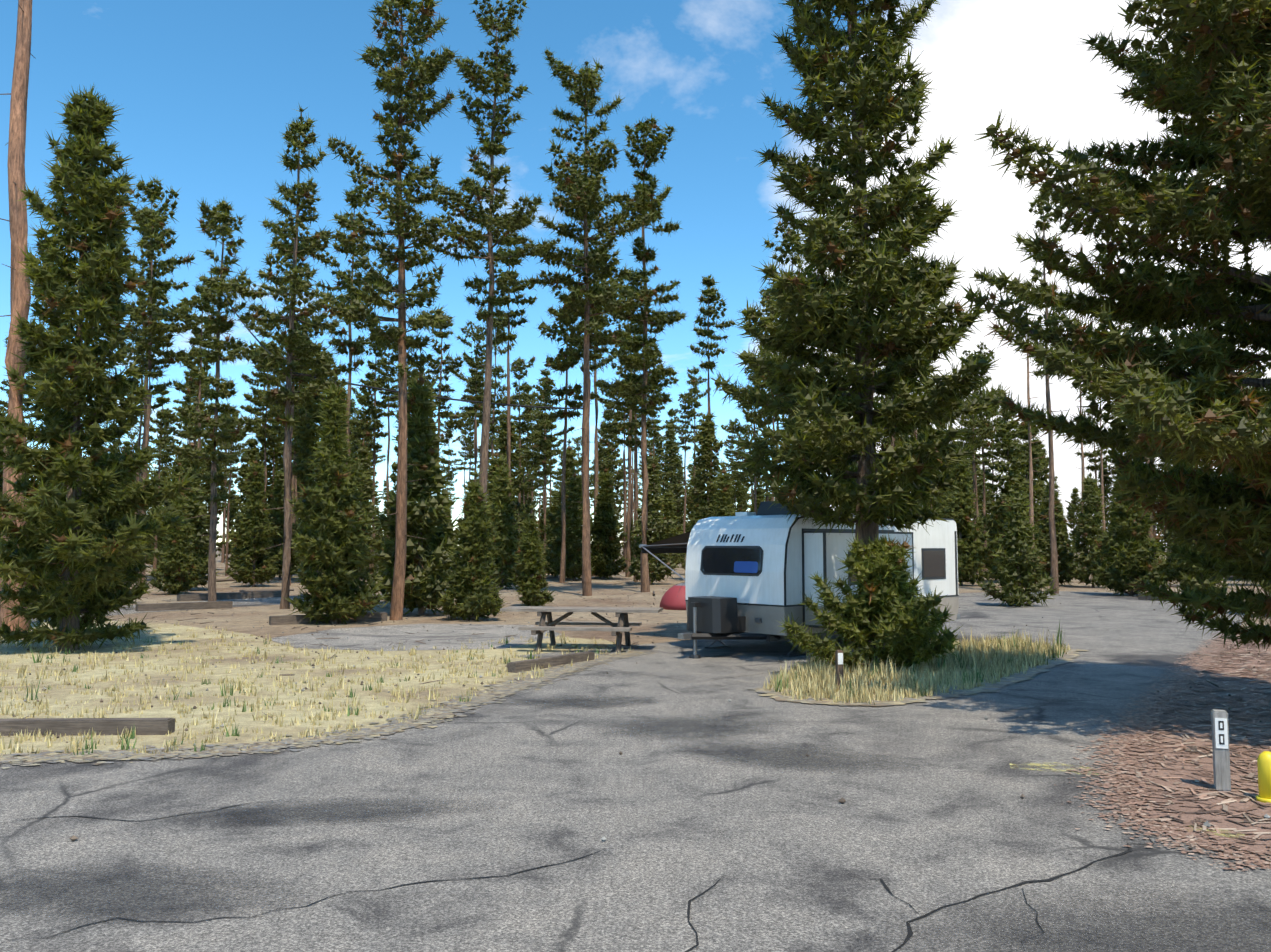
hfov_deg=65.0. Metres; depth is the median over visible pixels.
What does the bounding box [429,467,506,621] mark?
pine
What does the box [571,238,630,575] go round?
pine
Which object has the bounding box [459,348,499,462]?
pine
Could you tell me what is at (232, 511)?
pine
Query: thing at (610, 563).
young pine
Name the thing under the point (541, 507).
pine
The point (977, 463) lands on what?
pine
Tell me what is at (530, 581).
pine
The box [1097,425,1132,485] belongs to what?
pine
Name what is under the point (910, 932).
road crack
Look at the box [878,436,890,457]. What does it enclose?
pine
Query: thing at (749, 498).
pine
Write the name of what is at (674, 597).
tent
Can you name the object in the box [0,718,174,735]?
timber front
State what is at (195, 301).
pine
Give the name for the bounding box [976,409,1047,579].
pine
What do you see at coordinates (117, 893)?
road stain
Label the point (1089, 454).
pine
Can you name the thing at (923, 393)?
pine
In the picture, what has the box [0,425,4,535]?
pine
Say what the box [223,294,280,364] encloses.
cable
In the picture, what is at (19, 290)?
pine
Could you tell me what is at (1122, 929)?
road stain
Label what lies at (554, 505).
young pine
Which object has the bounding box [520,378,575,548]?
pine
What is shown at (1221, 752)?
site post
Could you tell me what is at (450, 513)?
young pine
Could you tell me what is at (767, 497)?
pine
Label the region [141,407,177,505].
pine
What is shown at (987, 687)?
curb
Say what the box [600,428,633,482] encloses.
pine
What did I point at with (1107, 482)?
pine
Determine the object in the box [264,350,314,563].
pine
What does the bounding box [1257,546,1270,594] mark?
young pine
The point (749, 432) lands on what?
pine
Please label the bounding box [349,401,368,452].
pine
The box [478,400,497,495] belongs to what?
pine
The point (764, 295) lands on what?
pine
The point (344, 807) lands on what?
road stain
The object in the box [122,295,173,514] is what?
pine
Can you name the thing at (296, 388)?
pine
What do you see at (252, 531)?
young pine
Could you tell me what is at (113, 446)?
pine
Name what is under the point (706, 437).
pine
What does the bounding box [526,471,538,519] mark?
pine
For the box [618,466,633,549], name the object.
pine
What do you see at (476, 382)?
pine
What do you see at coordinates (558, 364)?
pine
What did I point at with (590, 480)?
pine
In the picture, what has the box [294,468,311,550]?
pine
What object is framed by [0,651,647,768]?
grass edge
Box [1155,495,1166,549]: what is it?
pine
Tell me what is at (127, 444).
pine
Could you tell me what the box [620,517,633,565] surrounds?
young pine
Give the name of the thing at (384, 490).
pine
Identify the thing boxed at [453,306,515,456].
pine
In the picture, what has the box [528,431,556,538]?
pine
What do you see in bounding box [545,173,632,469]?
pine
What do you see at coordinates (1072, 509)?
pine
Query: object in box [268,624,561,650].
gravel pad
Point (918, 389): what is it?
pine
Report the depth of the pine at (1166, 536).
46.77 m
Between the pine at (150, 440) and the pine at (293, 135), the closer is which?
the pine at (293, 135)
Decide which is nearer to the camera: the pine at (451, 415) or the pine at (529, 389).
the pine at (451, 415)
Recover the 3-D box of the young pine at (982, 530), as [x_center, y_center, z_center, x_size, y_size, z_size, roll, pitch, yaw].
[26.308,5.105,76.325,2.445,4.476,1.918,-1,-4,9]
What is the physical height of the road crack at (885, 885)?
0.001 m
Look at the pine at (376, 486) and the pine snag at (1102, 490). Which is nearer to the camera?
the pine snag at (1102, 490)
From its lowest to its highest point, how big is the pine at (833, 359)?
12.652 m
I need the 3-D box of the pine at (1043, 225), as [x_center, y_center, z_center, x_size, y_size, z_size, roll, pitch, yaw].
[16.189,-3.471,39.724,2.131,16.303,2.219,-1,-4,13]
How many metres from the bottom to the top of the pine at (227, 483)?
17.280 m
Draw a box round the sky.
[0,0,1270,546]
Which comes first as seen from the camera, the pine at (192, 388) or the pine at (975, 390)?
the pine at (192, 388)
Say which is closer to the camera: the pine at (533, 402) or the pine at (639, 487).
the pine at (533, 402)
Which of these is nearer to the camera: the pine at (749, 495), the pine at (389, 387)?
the pine at (389, 387)
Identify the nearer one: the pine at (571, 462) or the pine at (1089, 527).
the pine at (1089, 527)
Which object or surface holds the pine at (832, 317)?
on the island grass at (824, 680)
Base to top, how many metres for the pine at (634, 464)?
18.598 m
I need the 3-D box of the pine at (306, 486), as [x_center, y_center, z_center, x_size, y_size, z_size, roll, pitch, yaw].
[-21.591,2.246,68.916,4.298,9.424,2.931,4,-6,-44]
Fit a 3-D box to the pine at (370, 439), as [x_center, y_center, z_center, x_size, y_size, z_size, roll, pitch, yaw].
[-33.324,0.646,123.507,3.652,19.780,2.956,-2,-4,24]
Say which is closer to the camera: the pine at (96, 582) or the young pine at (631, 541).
the pine at (96, 582)
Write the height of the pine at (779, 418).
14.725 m
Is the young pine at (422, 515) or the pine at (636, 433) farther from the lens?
the pine at (636, 433)
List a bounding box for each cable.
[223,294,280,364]
[292,372,583,408]
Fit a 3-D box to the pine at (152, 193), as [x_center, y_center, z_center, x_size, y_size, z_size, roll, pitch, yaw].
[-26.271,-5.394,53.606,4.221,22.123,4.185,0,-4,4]
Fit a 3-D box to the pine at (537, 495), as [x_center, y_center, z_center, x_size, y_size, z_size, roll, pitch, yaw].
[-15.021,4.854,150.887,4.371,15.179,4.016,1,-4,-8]
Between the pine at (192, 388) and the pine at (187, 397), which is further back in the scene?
the pine at (187, 397)
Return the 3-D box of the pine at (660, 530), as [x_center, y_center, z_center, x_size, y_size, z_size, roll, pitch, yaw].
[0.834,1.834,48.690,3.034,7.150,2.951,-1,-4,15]
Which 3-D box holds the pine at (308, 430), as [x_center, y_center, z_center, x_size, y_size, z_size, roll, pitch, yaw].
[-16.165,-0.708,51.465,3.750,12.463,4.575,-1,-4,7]
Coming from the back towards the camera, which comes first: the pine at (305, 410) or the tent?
the pine at (305, 410)
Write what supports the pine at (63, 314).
on the ground at (243, 620)
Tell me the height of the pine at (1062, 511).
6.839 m
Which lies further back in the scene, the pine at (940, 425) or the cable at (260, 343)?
the pine at (940, 425)
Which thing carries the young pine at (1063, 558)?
on the ground at (243, 620)
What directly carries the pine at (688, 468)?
on the ground at (243, 620)
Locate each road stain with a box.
[0,862,316,926]
[173,796,507,826]
[515,696,659,708]
[596,714,781,746]
[666,735,929,771]
[853,882,1270,951]
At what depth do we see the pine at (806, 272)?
49.41 m
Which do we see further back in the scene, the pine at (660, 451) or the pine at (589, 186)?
the pine at (660, 451)
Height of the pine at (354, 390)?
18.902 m
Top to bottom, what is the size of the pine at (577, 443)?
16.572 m
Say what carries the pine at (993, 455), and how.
on the ground at (243, 620)
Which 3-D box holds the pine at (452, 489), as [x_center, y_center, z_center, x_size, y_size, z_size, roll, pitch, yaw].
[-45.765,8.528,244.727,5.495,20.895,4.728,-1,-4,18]
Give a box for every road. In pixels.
[0,591,1270,951]
[31,594,381,622]
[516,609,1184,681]
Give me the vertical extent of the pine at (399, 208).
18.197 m
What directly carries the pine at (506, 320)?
on the ground at (243, 620)
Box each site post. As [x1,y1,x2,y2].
[835,650,843,688]
[1211,709,1230,790]
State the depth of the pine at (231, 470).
62.55 m
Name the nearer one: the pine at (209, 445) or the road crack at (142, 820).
the road crack at (142, 820)
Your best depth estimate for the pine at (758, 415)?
48.27 m
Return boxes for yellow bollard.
[1256,751,1270,802]
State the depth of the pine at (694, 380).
89.13 m
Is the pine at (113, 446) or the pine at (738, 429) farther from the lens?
the pine at (113, 446)
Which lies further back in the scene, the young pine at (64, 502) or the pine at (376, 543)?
the pine at (376, 543)
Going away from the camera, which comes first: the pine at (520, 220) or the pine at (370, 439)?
the pine at (520, 220)
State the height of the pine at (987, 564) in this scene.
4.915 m
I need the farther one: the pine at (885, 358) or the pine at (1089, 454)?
the pine at (1089, 454)
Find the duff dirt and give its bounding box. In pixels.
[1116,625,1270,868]
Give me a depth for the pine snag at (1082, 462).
51.49 m
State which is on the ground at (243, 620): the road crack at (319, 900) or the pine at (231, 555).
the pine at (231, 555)
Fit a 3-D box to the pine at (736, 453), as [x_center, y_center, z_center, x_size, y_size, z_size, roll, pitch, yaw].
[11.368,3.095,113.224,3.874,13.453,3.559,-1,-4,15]
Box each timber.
[135,601,232,611]
[177,591,280,600]
[269,612,386,624]
[1138,592,1169,601]
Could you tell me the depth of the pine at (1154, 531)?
67.33 m
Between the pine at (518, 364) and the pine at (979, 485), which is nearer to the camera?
the pine at (518, 364)
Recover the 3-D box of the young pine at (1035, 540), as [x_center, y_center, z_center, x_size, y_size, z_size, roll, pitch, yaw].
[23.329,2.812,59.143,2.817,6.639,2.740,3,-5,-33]
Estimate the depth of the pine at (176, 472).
74.98 m
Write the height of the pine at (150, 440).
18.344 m
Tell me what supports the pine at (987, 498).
on the ground at (243, 620)
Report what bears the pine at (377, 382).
on the ground at (243, 620)
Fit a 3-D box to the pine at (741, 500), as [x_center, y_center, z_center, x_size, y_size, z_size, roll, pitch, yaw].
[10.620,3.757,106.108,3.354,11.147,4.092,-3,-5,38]
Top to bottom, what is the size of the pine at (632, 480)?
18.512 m
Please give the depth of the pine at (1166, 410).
10.57 m
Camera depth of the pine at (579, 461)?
122.87 m
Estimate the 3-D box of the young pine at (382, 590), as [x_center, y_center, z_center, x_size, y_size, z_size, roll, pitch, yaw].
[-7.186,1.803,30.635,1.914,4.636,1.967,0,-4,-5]
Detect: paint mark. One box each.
[1010,762,1102,774]
[1171,824,1240,837]
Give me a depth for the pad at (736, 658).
18.66 m
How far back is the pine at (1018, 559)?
30.98 m
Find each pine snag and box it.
[1027,312,1044,569]
[1076,383,1089,582]
[1100,414,1110,559]
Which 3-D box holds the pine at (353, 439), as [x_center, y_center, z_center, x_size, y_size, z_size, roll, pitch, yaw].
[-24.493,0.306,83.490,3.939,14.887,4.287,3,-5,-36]
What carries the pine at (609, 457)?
on the ground at (243, 620)
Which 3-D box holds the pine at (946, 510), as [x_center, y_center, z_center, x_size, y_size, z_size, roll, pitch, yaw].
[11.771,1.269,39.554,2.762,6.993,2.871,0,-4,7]
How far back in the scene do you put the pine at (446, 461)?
117.34 m
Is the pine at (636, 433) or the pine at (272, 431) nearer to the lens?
the pine at (636, 433)
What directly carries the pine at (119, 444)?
on the ground at (243, 620)
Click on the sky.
(207, 90)
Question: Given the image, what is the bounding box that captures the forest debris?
[7,576,1270,849]
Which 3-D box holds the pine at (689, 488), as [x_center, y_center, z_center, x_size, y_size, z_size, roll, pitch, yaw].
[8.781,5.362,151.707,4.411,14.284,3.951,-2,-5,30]
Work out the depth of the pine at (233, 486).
123.30 m
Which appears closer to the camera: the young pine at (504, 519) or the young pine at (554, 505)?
the young pine at (504, 519)
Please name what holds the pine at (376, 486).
on the ground at (243, 620)
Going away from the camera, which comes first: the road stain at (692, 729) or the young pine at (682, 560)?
the road stain at (692, 729)
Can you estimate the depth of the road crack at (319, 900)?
5.29 m
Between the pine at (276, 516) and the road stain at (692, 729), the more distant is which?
the pine at (276, 516)
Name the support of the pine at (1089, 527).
on the ground at (243, 620)
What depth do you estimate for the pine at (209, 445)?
75.86 m
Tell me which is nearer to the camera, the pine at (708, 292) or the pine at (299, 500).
the pine at (708, 292)
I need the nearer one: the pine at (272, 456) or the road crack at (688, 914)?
the road crack at (688, 914)
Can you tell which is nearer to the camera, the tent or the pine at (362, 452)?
the tent
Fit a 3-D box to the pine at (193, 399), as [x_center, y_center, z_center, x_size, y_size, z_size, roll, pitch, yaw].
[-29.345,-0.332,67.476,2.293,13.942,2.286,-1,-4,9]
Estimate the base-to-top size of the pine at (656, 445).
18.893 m
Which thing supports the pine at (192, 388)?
on the ground at (243, 620)
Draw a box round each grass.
[0,619,633,756]
[763,625,1071,704]
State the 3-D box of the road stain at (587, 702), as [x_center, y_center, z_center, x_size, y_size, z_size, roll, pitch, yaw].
[-0.622,2.719,11.993,2.600,0.001,1.600,1,-4,-10]
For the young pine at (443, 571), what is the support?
on the ground at (243, 620)
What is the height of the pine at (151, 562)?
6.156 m
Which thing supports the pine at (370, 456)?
on the ground at (243, 620)
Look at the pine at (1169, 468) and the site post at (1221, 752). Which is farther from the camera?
the pine at (1169, 468)
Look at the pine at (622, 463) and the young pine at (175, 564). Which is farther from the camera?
the pine at (622, 463)
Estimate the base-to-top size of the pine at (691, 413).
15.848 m
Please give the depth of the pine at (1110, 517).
92.35 m
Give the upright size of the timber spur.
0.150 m
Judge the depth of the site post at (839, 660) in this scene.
13.18 m
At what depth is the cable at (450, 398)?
34.42 m
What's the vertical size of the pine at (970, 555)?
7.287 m
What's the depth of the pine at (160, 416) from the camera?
70.77 m
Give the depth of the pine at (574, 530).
53.96 m
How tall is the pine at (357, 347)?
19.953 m
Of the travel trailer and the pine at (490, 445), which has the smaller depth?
the travel trailer
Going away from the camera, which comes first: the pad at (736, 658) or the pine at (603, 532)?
the pad at (736, 658)
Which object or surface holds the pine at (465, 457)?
on the ground at (243, 620)
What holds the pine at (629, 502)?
on the ground at (243, 620)
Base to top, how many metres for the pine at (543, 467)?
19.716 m
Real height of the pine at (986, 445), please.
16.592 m
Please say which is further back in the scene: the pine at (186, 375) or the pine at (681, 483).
the pine at (681, 483)
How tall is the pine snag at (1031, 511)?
14.002 m
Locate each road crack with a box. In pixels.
[1,796,309,822]
[2,847,617,942]
[685,877,721,951]
[853,876,917,912]
[891,836,1155,951]
[1021,888,1043,950]
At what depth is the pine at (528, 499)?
104.98 m
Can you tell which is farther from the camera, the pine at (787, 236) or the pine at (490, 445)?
the pine at (490, 445)
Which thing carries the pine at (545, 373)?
on the ground at (243, 620)
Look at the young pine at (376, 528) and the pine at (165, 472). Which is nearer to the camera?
the young pine at (376, 528)
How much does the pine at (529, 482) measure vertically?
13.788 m
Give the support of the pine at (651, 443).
on the ground at (243, 620)
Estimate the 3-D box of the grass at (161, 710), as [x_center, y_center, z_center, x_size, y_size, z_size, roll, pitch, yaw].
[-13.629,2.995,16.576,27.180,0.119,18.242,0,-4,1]
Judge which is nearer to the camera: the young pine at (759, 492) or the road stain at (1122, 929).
the road stain at (1122, 929)
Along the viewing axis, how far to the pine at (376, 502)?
81.40 m
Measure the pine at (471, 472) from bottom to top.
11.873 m
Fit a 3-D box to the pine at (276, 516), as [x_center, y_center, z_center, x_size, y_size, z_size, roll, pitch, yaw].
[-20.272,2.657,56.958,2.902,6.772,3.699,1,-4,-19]
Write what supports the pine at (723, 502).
on the ground at (243, 620)
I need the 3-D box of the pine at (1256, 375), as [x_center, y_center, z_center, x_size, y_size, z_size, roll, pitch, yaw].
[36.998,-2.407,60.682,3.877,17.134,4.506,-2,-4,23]
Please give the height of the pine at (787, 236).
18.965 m
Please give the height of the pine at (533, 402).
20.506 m
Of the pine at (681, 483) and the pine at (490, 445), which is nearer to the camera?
the pine at (490, 445)
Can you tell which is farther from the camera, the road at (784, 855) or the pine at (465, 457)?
the pine at (465, 457)
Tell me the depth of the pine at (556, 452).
77.60 m
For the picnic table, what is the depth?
18.07 m
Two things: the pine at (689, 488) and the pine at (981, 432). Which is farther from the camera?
the pine at (689, 488)
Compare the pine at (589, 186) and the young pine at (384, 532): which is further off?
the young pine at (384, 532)
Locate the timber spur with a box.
[507,651,593,672]
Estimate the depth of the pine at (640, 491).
249.26 m
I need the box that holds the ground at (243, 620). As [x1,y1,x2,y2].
[95,547,1270,752]
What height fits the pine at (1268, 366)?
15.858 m
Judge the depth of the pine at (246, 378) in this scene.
80.68 m
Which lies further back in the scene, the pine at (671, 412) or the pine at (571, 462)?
the pine at (671, 412)
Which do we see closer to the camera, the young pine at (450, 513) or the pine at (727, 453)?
the young pine at (450, 513)
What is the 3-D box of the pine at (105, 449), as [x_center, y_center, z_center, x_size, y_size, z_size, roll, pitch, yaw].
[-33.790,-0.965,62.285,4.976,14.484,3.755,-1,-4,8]
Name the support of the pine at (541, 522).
on the ground at (243, 620)
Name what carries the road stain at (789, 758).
on the road at (784, 855)
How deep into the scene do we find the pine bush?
14.86 m
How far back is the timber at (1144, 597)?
34.53 m
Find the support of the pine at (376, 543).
on the ground at (243, 620)
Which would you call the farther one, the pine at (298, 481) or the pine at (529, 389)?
the pine at (529, 389)
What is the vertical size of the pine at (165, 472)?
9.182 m
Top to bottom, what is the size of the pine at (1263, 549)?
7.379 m
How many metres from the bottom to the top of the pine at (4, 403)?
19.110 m
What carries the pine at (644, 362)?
on the ground at (243, 620)
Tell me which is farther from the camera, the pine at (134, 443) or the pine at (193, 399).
the pine at (134, 443)
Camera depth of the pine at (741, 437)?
127.25 m
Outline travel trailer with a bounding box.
[639,501,959,658]
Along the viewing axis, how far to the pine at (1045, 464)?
84.87 m
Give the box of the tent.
[660,582,685,609]
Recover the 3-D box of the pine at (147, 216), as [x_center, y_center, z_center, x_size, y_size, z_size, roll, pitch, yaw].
[-23.989,-4.313,49.542,4.387,19.390,5.099,2,-4,-23]
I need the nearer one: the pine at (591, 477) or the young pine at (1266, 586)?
the young pine at (1266, 586)
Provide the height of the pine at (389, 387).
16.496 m
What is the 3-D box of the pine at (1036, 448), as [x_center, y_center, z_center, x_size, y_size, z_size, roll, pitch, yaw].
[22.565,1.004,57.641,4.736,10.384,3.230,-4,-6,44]
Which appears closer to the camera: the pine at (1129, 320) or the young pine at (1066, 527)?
the pine at (1129, 320)
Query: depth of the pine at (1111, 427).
111.79 m
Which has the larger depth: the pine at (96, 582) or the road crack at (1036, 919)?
the pine at (96, 582)
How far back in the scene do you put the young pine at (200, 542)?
41.99 m
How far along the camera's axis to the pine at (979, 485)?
88.97 m
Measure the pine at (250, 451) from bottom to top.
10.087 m
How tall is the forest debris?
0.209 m
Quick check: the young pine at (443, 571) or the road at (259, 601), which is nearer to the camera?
the road at (259, 601)
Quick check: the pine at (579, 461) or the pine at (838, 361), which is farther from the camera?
the pine at (579, 461)
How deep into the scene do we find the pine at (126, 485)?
64.13 m
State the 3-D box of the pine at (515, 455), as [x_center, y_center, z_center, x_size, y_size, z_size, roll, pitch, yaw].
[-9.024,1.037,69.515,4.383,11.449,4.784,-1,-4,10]
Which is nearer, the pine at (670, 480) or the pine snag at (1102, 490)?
the pine snag at (1102, 490)
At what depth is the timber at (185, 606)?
29.43 m
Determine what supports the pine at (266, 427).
on the ground at (243, 620)
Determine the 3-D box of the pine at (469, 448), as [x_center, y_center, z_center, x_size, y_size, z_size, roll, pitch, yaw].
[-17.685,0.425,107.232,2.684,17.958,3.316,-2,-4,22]
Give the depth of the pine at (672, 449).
103.91 m
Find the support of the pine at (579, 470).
on the ground at (243, 620)
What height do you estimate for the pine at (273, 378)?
17.462 m
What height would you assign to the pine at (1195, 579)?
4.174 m
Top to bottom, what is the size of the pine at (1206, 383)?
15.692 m
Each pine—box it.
[0,0,35,630]
[0,84,203,651]
[0,337,43,423]
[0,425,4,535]
[27,444,103,605]
[31,273,107,396]
[82,351,125,454]
[108,442,118,454]
[111,437,121,453]
[113,202,198,582]
[114,450,152,564]
[120,439,133,515]
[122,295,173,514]
[124,174,197,513]
[126,426,142,452]
[138,388,177,570]
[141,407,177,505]
[146,503,164,566]
[148,494,204,594]
[149,419,172,505]
[150,468,170,561]
[151,431,218,590]
[152,197,263,601]
[152,454,184,549]
[163,320,230,448]
[168,394,197,447]
[172,369,195,443]
[177,283,226,487]
[187,388,220,428]
[197,105,365,608]
[200,426,233,558]
[206,409,243,562]
[217,404,247,575]
[217,473,234,514]
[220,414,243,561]
[220,489,240,561]
[221,453,282,586]
[229,437,267,567]
[229,512,242,561]
[232,219,330,585]
[239,342,299,546]
[241,339,280,567]
[243,406,302,537]
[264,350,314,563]
[266,464,300,577]
[268,344,346,564]
[278,345,362,573]
[283,368,394,624]
[291,451,300,521]
[294,358,321,488]
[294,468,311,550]
[296,442,321,520]
[306,186,381,468]
[309,0,462,619]
[346,398,367,466]
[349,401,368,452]
[350,333,409,575]
[350,387,385,473]
[351,423,378,476]
[351,445,380,578]
[355,410,381,453]
[362,470,381,567]
[366,363,464,614]
[366,372,450,565]
[369,511,383,570]
[370,339,397,536]
[373,472,424,607]
[375,480,383,518]
[377,499,394,569]
[378,481,385,502]
[411,310,475,461]
[421,0,562,514]
[423,488,458,578]
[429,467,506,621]
[434,419,463,490]
[444,471,460,508]
[447,504,457,562]
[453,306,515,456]
[454,426,479,516]
[455,320,500,480]
[456,404,479,482]
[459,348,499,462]
[462,465,474,493]
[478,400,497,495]
[478,419,499,473]
[483,233,537,497]
[485,456,521,588]
[487,412,530,548]
[487,444,523,576]
[489,356,544,529]
[507,504,555,605]
[509,47,658,595]
[514,384,538,514]
[514,482,537,532]
[515,437,547,511]
[517,393,554,513]
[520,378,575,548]
[525,464,548,503]
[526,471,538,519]
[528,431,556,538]
[532,278,617,582]
[534,367,564,507]
[535,414,563,509]
[535,492,549,530]
[537,508,551,567]
[538,430,557,511]
[540,482,560,576]
[542,435,594,578]
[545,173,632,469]
[549,466,594,580]
[551,447,567,489]
[557,445,581,478]
[558,465,582,508]
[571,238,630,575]
[571,436,593,488]
[589,403,627,549]
[589,428,621,485]
[589,458,600,503]
[590,463,629,578]
[590,501,626,577]
[594,113,686,591]
[598,333,640,571]
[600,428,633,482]
[606,268,642,576]
[608,335,666,581]
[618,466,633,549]
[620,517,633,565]
[624,442,680,584]
[625,412,640,536]
[628,352,652,528]
[631,466,640,496]
[638,427,661,475]
[638,473,642,505]
[639,435,670,560]
[646,387,670,561]
[650,419,664,474]
[653,487,685,565]
[657,408,682,471]
[657,422,689,533]
[661,460,682,514]
[671,459,690,553]
[672,383,699,567]
[677,411,728,568]
[678,488,703,570]
[680,366,710,489]
[681,464,692,502]
[683,465,693,523]
[683,470,703,554]
[687,274,735,503]
[710,0,1012,651]
[710,461,737,516]
[721,419,741,507]
[722,365,778,513]
[727,417,752,506]
[729,445,748,494]
[729,461,749,511]
[731,422,764,503]
[738,344,788,500]
[739,478,750,511]
[741,472,768,498]
[747,287,816,500]
[749,481,765,511]
[755,341,772,500]
[758,221,818,480]
[774,359,818,469]
[804,216,842,503]
[827,214,874,364]
[828,352,883,513]
[850,352,895,466]
[874,290,911,448]
[875,331,906,446]
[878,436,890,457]
[883,315,940,514]
[907,364,946,439]
[915,426,965,566]
[935,440,1002,585]
[936,421,947,499]
[942,341,1003,572]
[954,349,1016,570]
[955,387,981,450]
[958,0,1270,653]
[958,420,987,516]
[969,458,988,538]
[975,490,1060,607]
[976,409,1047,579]
[976,516,987,546]
[978,414,1006,501]
[978,472,995,534]
[984,495,1005,580]
[1009,408,1075,566]
[1024,478,1042,542]
[1025,193,1067,593]
[1033,443,1059,528]
[1034,481,1078,585]
[1059,522,1073,556]
[1060,502,1074,554]
[1066,470,1111,587]
[1066,487,1081,553]
[1073,390,1114,537]
[1090,459,1191,595]
[1093,461,1112,534]
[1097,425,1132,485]
[1106,507,1114,529]
[1107,404,1128,452]
[1110,223,1175,569]
[1151,336,1166,561]
[1154,458,1217,584]
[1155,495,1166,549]
[1158,459,1172,470]
[1171,532,1231,592]
[1173,319,1225,580]
[1227,336,1270,477]
[1231,470,1270,585]
[1252,361,1270,378]
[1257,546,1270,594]
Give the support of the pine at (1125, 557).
on the ground at (243, 620)
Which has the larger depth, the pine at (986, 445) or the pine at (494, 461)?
the pine at (986, 445)
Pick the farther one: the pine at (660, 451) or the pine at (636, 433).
the pine at (660, 451)
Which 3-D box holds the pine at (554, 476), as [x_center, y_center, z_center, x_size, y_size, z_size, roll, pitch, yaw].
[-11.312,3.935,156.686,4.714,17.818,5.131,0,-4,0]
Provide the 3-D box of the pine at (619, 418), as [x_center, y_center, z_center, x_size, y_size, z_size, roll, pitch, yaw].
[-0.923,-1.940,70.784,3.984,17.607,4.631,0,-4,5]
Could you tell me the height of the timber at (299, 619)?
0.210 m
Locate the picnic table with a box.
[500,606,662,652]
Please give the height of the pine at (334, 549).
6.462 m
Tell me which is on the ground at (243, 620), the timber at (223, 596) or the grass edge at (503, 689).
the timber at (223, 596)
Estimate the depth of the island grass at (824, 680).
14.03 m
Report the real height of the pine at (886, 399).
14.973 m
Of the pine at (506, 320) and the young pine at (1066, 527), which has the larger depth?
the young pine at (1066, 527)
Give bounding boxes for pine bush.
[776,532,962,670]
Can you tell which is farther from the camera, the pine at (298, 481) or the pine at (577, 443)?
the pine at (577, 443)
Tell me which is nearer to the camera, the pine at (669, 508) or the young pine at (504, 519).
the young pine at (504, 519)
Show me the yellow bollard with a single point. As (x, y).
(1264, 772)
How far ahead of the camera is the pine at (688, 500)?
104.97 m
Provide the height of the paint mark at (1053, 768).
0.001 m
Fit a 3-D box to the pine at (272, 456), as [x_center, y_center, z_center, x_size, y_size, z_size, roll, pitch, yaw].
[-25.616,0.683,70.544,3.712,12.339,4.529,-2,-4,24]
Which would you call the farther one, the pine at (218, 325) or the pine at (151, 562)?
the pine at (151, 562)

